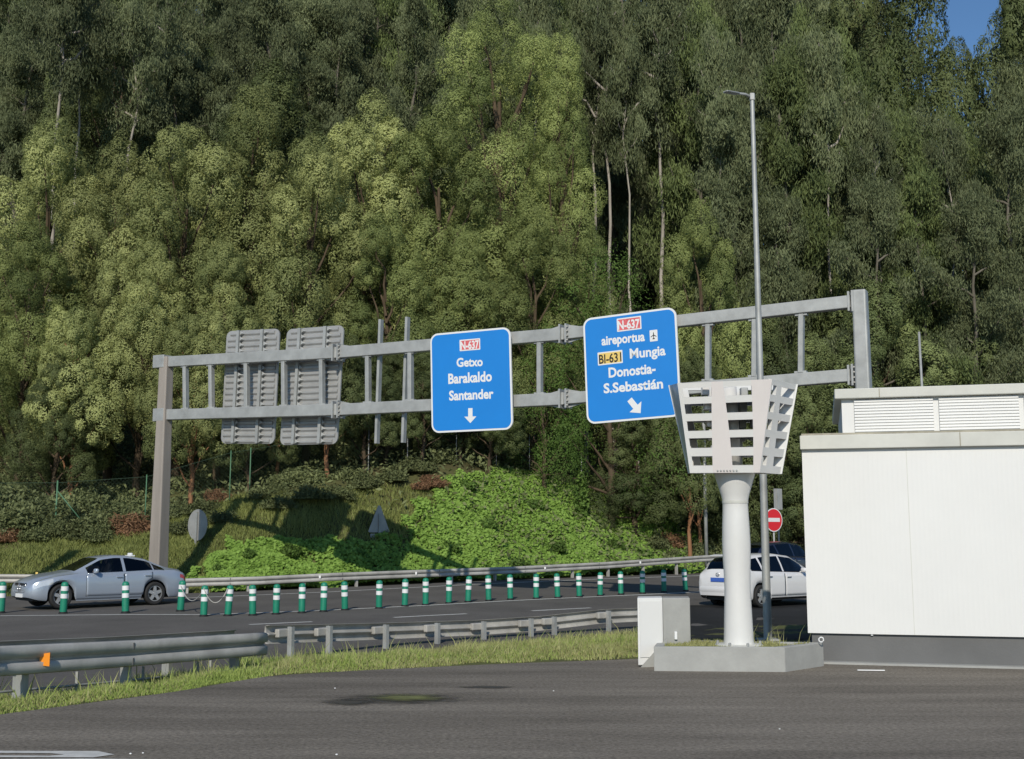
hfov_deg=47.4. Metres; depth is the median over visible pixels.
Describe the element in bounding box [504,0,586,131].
eucalyptus tree
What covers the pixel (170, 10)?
eucalyptus tree
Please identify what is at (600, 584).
lane bollard
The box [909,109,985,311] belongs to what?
eucalyptus tree
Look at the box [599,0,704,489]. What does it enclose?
eucalyptus tree
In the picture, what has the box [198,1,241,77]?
eucalyptus tree
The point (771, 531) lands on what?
shrub
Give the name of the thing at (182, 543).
bank grass
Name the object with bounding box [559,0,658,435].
eucalyptus tree
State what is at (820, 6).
eucalyptus tree
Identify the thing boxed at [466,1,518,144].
eucalyptus tree
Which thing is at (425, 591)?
lane bollard
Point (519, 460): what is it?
shrub
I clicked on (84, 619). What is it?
road
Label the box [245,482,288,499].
shrub
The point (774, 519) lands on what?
no entry sign
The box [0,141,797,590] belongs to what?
hill
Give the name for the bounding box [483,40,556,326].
eucalyptus tree
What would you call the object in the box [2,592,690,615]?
road edge line
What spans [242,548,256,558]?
weed
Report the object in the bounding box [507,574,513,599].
lane bollard
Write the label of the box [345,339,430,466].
mimosa tree
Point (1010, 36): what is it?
tree
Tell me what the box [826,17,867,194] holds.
eucalyptus tree
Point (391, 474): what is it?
shrub
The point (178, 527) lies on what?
shrub
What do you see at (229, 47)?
eucalyptus tree
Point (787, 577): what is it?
hatchback
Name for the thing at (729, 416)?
lantern column
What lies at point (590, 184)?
eucalyptus tree
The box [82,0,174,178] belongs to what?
eucalyptus tree
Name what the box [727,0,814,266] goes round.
eucalyptus tree
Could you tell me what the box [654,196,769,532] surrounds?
mimosa tree
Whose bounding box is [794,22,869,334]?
eucalyptus tree
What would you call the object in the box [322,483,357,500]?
shrub
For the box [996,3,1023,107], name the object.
eucalyptus tree
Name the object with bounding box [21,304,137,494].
mimosa tree
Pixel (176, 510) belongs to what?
shrub
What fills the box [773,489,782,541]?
narrow sign
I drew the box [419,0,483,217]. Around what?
eucalyptus tree
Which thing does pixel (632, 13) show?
eucalyptus tree
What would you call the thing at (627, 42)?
eucalyptus tree
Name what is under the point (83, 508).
shrub
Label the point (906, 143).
eucalyptus tree
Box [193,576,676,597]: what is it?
road far edge line
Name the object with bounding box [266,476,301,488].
shrub
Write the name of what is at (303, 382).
sign panel back
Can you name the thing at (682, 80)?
eucalyptus tree
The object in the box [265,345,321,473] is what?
mimosa tree
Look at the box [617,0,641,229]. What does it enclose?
eucalyptus tree
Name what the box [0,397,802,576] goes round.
undergrowth
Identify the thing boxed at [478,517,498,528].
weed
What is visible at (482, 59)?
eucalyptus tree
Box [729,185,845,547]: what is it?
eucalyptus tree
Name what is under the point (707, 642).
planter grass
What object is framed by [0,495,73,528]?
shrub
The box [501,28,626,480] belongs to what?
mimosa tree
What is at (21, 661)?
guardrail
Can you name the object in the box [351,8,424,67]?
eucalyptus tree
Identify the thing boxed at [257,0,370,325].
eucalyptus tree
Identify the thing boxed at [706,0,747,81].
eucalyptus tree
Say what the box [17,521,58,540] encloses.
shrub
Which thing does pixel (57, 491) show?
chain link fence
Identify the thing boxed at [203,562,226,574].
weed
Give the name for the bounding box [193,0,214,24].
eucalyptus tree
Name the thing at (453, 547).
weed
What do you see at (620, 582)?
lane bollard
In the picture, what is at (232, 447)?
mimosa tree
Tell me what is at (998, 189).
eucalyptus tree
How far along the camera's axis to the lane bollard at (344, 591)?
31.63 m
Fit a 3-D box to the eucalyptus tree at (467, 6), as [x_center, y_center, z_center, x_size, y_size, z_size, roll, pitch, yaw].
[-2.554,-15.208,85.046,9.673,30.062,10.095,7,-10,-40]
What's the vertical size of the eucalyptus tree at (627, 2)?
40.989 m
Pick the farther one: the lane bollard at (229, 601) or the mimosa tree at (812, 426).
the mimosa tree at (812, 426)
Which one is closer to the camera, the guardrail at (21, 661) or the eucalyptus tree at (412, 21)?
the guardrail at (21, 661)
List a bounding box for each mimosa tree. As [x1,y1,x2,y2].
[0,115,116,484]
[0,218,95,481]
[0,354,111,495]
[13,128,187,482]
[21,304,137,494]
[62,235,193,500]
[95,121,251,487]
[133,314,227,502]
[172,84,340,461]
[173,242,263,485]
[177,57,362,340]
[197,375,298,491]
[241,133,386,470]
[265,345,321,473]
[279,320,381,479]
[296,87,445,452]
[328,343,402,472]
[339,208,449,463]
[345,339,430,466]
[359,102,529,450]
[389,352,454,460]
[417,222,530,461]
[418,382,503,460]
[421,0,588,459]
[452,381,528,472]
[470,195,605,466]
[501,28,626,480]
[587,419,686,535]
[647,345,721,564]
[649,324,771,513]
[652,357,716,541]
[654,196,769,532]
[695,296,806,546]
[749,331,841,543]
[782,270,960,505]
[930,35,1006,352]
[932,317,1023,384]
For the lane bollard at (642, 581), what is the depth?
39.65 m
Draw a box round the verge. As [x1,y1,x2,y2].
[2,625,811,713]
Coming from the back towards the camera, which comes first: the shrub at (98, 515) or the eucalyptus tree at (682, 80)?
the eucalyptus tree at (682, 80)
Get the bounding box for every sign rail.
[374,319,383,443]
[401,317,409,442]
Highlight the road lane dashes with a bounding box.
[250,608,581,624]
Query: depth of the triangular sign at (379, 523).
47.23 m
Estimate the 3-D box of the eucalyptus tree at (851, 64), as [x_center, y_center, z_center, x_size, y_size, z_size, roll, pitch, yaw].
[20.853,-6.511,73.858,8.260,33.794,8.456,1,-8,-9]
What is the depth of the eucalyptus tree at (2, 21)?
90.46 m
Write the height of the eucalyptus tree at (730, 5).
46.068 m
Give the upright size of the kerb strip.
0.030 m
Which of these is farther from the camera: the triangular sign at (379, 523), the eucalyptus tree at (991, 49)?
the eucalyptus tree at (991, 49)
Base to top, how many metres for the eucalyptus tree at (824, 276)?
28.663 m
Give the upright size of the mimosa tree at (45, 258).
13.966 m
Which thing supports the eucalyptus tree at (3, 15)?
on the hill
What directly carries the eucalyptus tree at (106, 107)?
on the hill
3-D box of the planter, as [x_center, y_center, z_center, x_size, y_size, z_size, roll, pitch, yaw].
[2.881,3.446,14.703,2.100,0.379,1.050,-2,-8,11]
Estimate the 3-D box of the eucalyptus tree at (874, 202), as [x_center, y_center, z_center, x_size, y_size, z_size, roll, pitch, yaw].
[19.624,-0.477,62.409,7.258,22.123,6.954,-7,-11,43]
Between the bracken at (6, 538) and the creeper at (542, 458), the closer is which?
the bracken at (6, 538)
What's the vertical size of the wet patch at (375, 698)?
0.001 m
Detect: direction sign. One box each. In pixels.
[430,327,512,432]
[583,308,679,423]
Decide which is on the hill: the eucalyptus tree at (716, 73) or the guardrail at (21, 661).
the eucalyptus tree at (716, 73)
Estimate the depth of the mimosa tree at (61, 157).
58.91 m
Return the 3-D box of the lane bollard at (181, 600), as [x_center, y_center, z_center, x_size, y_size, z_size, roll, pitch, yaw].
[-8.882,5.816,31.347,0.244,0.825,0.244,0,-7,23]
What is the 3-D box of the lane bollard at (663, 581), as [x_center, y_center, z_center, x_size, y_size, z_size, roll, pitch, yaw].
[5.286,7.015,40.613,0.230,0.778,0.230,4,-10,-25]
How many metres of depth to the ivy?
49.80 m
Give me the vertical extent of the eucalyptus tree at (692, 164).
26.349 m
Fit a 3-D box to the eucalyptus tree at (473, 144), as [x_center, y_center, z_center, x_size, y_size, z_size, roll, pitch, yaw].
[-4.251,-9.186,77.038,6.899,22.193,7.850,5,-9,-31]
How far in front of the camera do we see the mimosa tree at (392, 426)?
52.39 m
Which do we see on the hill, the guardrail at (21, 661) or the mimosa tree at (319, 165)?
the mimosa tree at (319, 165)
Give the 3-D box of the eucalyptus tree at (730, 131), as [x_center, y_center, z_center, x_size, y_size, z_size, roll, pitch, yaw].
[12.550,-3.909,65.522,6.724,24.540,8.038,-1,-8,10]
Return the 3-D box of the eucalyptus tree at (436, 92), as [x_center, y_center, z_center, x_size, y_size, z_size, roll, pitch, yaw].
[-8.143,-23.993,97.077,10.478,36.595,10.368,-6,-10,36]
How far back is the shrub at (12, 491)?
48.93 m
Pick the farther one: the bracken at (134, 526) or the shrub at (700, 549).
the shrub at (700, 549)
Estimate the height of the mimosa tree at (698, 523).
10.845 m
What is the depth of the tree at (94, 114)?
75.26 m
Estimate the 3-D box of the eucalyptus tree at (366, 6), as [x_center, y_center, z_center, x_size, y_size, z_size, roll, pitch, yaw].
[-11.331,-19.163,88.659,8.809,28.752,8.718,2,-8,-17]
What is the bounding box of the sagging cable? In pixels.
[181,586,227,602]
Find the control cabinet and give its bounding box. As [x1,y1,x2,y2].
[637,596,690,666]
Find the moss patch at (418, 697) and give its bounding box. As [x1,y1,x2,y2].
[379,695,440,700]
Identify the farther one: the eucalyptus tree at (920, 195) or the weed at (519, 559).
the eucalyptus tree at (920, 195)
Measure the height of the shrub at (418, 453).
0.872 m
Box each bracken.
[0,527,22,542]
[106,510,150,536]
[200,488,232,501]
[410,479,430,490]
[420,473,451,487]
[661,531,685,548]
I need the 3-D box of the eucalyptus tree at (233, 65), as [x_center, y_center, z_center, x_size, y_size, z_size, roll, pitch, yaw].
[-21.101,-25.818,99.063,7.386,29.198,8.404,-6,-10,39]
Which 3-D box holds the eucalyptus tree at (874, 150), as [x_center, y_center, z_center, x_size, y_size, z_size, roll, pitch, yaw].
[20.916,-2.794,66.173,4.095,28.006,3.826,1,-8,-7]
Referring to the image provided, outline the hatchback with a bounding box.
[699,553,806,607]
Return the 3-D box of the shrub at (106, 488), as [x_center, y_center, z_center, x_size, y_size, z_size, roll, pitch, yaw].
[-18.328,5.271,52.122,3.373,1.495,2.214,3,-8,-19]
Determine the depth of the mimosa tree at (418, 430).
53.50 m
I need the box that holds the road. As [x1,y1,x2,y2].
[0,573,806,698]
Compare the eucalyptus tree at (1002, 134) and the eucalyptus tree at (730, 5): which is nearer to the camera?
the eucalyptus tree at (1002, 134)
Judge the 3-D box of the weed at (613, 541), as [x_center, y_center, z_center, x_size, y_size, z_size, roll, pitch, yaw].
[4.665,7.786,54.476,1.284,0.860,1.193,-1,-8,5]
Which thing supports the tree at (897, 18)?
on the hill
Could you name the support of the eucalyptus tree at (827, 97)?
on the hill
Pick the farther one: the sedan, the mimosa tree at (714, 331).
the mimosa tree at (714, 331)
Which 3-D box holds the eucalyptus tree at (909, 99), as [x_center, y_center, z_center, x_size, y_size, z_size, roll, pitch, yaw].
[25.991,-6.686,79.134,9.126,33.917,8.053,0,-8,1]
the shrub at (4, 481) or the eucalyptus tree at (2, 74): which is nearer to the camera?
the shrub at (4, 481)
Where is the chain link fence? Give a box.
[0,420,581,519]
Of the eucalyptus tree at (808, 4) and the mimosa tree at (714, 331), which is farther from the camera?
the eucalyptus tree at (808, 4)
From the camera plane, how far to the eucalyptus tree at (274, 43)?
90.15 m
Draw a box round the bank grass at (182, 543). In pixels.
[0,480,802,595]
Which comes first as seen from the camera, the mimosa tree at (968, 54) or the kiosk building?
the kiosk building
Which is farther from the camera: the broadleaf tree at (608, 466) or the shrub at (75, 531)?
the broadleaf tree at (608, 466)
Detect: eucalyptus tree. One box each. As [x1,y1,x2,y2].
[0,0,37,225]
[0,0,45,250]
[0,0,77,263]
[0,21,93,299]
[0,34,20,158]
[16,0,126,308]
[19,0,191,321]
[43,0,121,251]
[75,0,150,291]
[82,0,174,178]
[106,47,226,320]
[119,0,201,375]
[135,1,228,293]
[163,0,236,103]
[168,41,237,229]
[170,95,273,259]
[186,25,220,143]
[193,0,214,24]
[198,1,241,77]
[204,0,275,144]
[208,0,312,277]
[227,0,290,92]
[242,0,336,165]
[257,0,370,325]
[288,0,380,301]
[297,0,387,302]
[316,0,401,299]
[334,0,423,122]
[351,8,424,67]
[353,6,484,213]
[354,0,448,284]
[354,0,469,355]
[397,0,472,195]
[400,73,509,324]
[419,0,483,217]
[420,0,537,267]
[427,0,502,143]
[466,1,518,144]
[468,0,573,310]
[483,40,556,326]
[493,40,599,265]
[503,0,568,445]
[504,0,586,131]
[508,0,567,42]
[537,18,621,436]
[546,21,654,471]
[553,0,598,166]
[556,0,619,478]
[557,0,649,487]
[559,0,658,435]
[572,0,653,300]
[578,0,641,261]
[598,15,664,482]
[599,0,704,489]
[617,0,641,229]
[617,0,684,309]
[619,89,696,307]
[623,0,764,352]
[634,45,762,309]
[635,0,697,335]
[652,0,767,286]
[652,114,761,335]
[670,0,747,150]
[682,1,745,149]
[682,19,750,291]
[687,98,798,502]
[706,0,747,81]
[711,0,781,236]
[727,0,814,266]
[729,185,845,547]
[730,34,849,530]
[735,2,794,164]
[745,0,826,188]
[757,0,843,155]
[759,0,821,336]
[771,110,887,376]
[772,74,871,338]
[792,18,900,386]
[792,32,847,285]
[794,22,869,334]
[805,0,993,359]
[816,0,828,34]
[820,3,867,51]
[825,171,957,388]
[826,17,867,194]
[845,0,904,59]
[845,94,918,386]
[854,107,978,386]
[857,0,935,379]
[859,39,937,361]
[869,152,988,386]
[887,97,965,341]
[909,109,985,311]
[909,187,1023,385]
[922,97,1012,383]
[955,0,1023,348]
[955,83,1023,382]
[961,48,1023,297]
[968,91,1023,365]
[981,0,1018,109]
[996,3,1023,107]
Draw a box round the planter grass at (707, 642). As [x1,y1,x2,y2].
[664,623,810,646]
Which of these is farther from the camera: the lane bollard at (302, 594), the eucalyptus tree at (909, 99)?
the eucalyptus tree at (909, 99)
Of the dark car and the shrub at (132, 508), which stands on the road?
the dark car
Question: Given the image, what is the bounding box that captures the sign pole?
[701,407,707,567]
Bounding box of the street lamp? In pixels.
[723,90,780,640]
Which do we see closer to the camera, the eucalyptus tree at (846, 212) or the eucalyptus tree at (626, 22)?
the eucalyptus tree at (846, 212)
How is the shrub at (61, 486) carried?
on the hill
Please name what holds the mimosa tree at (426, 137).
on the hill
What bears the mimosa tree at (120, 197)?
on the hill
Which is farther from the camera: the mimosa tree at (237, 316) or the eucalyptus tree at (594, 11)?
the eucalyptus tree at (594, 11)
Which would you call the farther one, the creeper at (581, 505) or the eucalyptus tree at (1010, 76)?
the eucalyptus tree at (1010, 76)
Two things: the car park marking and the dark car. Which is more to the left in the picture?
the car park marking
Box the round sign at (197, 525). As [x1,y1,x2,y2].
[188,509,206,544]
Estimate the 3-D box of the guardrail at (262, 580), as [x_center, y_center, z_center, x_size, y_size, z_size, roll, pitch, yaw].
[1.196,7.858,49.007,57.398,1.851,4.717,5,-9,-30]
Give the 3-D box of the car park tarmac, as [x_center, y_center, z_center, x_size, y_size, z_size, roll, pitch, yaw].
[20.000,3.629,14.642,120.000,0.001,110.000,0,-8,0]
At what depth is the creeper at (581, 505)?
55.23 m
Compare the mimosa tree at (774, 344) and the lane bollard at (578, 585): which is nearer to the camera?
the lane bollard at (578, 585)
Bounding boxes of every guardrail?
[0,555,720,593]
[0,630,267,698]
[264,608,637,656]
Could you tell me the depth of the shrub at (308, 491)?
47.61 m
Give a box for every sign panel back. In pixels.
[221,329,279,443]
[280,325,343,444]
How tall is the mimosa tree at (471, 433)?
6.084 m
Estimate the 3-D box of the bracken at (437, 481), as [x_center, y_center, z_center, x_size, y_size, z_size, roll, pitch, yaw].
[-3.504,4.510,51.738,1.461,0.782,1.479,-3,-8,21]
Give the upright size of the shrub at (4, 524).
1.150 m
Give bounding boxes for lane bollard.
[0,581,6,612]
[58,582,68,613]
[121,581,129,612]
[176,580,185,611]
[199,585,207,616]
[223,585,233,615]
[248,585,256,615]
[272,584,279,614]
[297,583,305,612]
[319,582,327,611]
[341,581,348,609]
[375,580,382,608]
[401,579,408,606]
[422,578,428,604]
[445,577,452,603]
[464,576,471,601]
[485,575,492,600]
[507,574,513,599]
[532,574,539,598]
[554,573,560,597]
[576,573,582,596]
[597,572,602,595]
[617,571,623,594]
[639,570,645,593]
[661,570,666,591]
[682,569,688,590]
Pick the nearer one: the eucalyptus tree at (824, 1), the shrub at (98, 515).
the shrub at (98, 515)
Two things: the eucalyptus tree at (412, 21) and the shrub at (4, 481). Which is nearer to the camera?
the shrub at (4, 481)
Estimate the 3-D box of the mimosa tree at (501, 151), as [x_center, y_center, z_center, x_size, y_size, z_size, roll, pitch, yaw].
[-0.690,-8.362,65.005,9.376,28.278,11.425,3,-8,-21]
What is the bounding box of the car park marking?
[0,751,113,756]
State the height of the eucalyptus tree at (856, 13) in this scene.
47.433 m
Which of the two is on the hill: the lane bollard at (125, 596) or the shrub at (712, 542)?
the shrub at (712, 542)
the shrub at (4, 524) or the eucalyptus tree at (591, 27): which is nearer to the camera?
the shrub at (4, 524)
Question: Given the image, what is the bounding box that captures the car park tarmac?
[0,639,1023,758]
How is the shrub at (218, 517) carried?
on the hill
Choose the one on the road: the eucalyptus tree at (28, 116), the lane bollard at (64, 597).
the lane bollard at (64, 597)
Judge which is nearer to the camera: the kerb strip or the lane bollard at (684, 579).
the kerb strip
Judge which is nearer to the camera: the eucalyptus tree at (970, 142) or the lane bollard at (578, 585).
the lane bollard at (578, 585)
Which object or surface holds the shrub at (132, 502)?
on the hill
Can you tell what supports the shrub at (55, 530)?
on the hill
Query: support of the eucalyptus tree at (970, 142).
on the hill
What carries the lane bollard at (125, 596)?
on the road
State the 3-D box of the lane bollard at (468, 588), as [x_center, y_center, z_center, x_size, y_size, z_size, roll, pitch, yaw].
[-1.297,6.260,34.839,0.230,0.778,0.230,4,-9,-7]
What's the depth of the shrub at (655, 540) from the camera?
55.95 m
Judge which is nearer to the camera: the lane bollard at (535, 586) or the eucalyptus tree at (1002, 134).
the lane bollard at (535, 586)
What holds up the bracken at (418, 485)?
on the hill
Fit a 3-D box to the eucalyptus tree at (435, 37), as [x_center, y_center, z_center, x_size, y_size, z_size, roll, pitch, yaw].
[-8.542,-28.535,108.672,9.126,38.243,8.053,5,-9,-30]
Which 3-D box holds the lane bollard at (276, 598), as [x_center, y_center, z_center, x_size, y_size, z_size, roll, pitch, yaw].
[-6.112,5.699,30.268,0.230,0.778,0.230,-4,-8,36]
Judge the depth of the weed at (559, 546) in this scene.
51.71 m
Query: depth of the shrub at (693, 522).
59.61 m
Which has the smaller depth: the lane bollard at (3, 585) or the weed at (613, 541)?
the lane bollard at (3, 585)
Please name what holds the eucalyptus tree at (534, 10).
on the hill
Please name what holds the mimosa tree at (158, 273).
on the hill
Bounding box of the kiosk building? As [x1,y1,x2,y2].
[800,383,1023,665]
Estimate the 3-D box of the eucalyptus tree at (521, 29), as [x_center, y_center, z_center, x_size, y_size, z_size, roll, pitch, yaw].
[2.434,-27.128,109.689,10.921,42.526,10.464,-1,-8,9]
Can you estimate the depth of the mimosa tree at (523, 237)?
58.28 m
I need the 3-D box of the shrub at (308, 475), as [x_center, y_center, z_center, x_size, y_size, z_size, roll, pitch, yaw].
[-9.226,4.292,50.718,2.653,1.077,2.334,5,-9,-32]
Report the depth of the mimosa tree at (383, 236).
56.24 m
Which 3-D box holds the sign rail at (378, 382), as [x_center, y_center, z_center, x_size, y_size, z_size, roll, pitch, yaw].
[-4.279,0.053,37.524,0.176,4.018,0.170,-4,-9,27]
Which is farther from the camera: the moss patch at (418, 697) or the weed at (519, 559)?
the weed at (519, 559)
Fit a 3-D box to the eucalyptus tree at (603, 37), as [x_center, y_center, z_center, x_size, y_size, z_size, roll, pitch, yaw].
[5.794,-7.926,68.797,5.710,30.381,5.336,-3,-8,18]
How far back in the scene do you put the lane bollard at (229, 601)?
29.66 m
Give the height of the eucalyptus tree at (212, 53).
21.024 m
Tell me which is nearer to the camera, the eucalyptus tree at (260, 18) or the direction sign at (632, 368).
the direction sign at (632, 368)
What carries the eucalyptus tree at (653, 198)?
on the hill
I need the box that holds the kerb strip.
[824,661,1023,668]
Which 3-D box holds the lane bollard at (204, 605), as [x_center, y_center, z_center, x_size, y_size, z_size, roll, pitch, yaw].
[-7.805,5.613,29.586,0.230,0.778,0.230,-7,-12,37]
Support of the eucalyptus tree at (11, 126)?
on the hill
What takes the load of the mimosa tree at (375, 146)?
on the hill
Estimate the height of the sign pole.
8.382 m
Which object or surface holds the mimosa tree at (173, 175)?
on the hill
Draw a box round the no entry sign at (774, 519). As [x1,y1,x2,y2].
[768,508,781,540]
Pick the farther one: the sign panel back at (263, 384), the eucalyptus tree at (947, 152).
the eucalyptus tree at (947, 152)
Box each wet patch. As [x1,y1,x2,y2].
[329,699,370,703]
[350,694,451,703]
[468,686,502,687]
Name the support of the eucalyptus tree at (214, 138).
on the hill
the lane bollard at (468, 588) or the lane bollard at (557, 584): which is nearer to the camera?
the lane bollard at (468, 588)
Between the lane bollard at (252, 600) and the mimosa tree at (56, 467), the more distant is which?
the mimosa tree at (56, 467)
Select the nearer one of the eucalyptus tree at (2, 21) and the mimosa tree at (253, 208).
the mimosa tree at (253, 208)
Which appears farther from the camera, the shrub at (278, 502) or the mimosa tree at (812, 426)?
the mimosa tree at (812, 426)
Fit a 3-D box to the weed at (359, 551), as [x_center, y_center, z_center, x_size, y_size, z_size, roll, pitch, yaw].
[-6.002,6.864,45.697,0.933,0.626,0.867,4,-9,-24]
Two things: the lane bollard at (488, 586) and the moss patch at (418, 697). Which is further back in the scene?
the lane bollard at (488, 586)
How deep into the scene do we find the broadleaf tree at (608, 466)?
56.79 m
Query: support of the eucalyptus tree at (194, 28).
on the hill
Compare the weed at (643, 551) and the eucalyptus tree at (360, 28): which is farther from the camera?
the eucalyptus tree at (360, 28)
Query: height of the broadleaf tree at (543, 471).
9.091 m
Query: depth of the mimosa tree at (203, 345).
49.94 m
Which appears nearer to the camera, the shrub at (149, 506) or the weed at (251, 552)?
the weed at (251, 552)
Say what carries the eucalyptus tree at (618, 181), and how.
on the hill
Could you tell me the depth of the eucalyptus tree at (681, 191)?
69.45 m
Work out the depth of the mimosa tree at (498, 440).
54.81 m
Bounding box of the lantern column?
[668,379,797,646]
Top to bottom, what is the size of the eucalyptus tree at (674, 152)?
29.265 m
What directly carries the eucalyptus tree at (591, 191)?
on the hill
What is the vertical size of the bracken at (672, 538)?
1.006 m
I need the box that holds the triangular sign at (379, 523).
[368,505,388,536]
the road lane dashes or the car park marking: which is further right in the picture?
the road lane dashes
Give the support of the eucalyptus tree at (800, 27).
on the hill
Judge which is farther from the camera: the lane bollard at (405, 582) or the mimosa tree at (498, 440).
the mimosa tree at (498, 440)
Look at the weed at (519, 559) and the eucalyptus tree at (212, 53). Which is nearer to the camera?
the weed at (519, 559)
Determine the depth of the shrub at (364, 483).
49.76 m
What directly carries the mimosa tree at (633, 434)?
on the hill
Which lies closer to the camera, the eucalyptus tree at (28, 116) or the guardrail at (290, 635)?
the guardrail at (290, 635)
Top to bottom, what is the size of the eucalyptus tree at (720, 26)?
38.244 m
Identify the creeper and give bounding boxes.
[537,433,550,481]
[574,468,589,521]
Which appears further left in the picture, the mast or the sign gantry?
the sign gantry
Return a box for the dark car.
[751,541,805,567]
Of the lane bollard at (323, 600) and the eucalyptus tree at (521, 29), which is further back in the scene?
the eucalyptus tree at (521, 29)
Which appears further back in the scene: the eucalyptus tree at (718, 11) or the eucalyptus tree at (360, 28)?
the eucalyptus tree at (718, 11)
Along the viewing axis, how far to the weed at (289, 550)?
44.44 m
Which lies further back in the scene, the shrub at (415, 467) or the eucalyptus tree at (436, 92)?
the eucalyptus tree at (436, 92)
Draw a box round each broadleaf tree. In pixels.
[494,315,592,496]
[526,238,710,531]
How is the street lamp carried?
on the verge
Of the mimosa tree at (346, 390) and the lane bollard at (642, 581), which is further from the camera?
the mimosa tree at (346, 390)
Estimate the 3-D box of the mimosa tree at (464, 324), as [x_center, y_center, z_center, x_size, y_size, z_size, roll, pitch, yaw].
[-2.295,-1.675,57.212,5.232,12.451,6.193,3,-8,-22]
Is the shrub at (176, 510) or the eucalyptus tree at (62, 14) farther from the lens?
the eucalyptus tree at (62, 14)
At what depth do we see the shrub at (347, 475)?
51.17 m
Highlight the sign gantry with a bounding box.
[149,289,871,567]
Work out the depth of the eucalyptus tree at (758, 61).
106.08 m
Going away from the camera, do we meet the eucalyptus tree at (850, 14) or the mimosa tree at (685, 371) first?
the mimosa tree at (685, 371)
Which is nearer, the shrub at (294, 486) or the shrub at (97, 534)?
the shrub at (97, 534)
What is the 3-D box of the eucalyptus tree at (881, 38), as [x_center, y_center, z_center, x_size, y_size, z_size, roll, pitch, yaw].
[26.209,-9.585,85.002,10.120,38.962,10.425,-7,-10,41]
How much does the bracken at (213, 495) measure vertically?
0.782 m
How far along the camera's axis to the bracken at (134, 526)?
45.86 m
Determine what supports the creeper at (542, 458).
on the hill
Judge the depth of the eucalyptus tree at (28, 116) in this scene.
79.69 m
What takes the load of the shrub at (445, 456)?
on the hill
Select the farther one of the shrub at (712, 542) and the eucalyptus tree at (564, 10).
the eucalyptus tree at (564, 10)
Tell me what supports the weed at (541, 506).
on the hill
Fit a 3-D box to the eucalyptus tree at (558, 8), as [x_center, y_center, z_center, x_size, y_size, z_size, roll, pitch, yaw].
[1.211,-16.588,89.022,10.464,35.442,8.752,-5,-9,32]
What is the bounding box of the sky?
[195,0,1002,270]
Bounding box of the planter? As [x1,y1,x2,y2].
[654,637,823,671]
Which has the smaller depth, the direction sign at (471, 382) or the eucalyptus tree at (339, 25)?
the direction sign at (471, 382)
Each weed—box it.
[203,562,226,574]
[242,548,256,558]
[280,543,308,557]
[356,548,368,557]
[440,538,461,552]
[457,478,477,489]
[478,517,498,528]
[505,556,533,566]
[524,497,544,509]
[545,539,566,554]
[606,537,625,550]
[636,548,653,557]
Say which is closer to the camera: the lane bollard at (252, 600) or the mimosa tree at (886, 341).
the lane bollard at (252, 600)
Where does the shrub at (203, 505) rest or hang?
on the hill
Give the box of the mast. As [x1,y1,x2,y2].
[918,332,922,385]
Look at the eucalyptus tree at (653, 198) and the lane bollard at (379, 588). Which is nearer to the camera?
the lane bollard at (379, 588)
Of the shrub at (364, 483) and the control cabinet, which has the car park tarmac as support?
the control cabinet
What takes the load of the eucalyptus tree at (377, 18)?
on the hill
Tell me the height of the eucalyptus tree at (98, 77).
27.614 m
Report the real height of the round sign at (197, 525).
1.659 m
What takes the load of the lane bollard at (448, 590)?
on the road
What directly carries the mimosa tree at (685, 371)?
on the hill
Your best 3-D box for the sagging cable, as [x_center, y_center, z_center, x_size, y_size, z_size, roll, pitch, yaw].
[-8.243,5.570,30.294,2.370,0.395,0.529,-8,-11,44]
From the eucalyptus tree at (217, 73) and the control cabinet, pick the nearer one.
the control cabinet
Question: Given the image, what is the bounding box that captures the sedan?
[11,553,185,607]
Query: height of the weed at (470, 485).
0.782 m
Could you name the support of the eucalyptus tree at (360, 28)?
on the hill
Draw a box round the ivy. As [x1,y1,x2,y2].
[185,465,714,591]
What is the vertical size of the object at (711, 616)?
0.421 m
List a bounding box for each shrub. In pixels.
[0,473,24,489]
[0,482,53,510]
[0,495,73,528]
[0,515,18,536]
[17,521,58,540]
[26,475,87,497]
[29,514,79,538]
[41,486,111,520]
[59,517,110,539]
[75,505,137,533]
[77,482,135,506]
[78,520,121,541]
[104,493,149,512]
[104,501,150,523]
[138,502,169,520]
[169,500,187,517]
[169,518,188,533]
[177,499,221,513]
[205,508,238,525]
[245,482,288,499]
[258,495,297,508]
[266,467,327,485]
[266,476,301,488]
[283,482,330,499]
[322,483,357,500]
[326,465,369,482]
[347,472,383,488]
[376,467,409,481]
[394,456,438,473]
[405,445,431,458]
[424,448,458,463]
[491,455,538,471]
[645,532,672,549]
[662,547,687,557]
[678,506,721,536]
[678,538,721,555]
[703,537,721,553]
[749,503,792,540]
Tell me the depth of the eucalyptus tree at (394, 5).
88.34 m

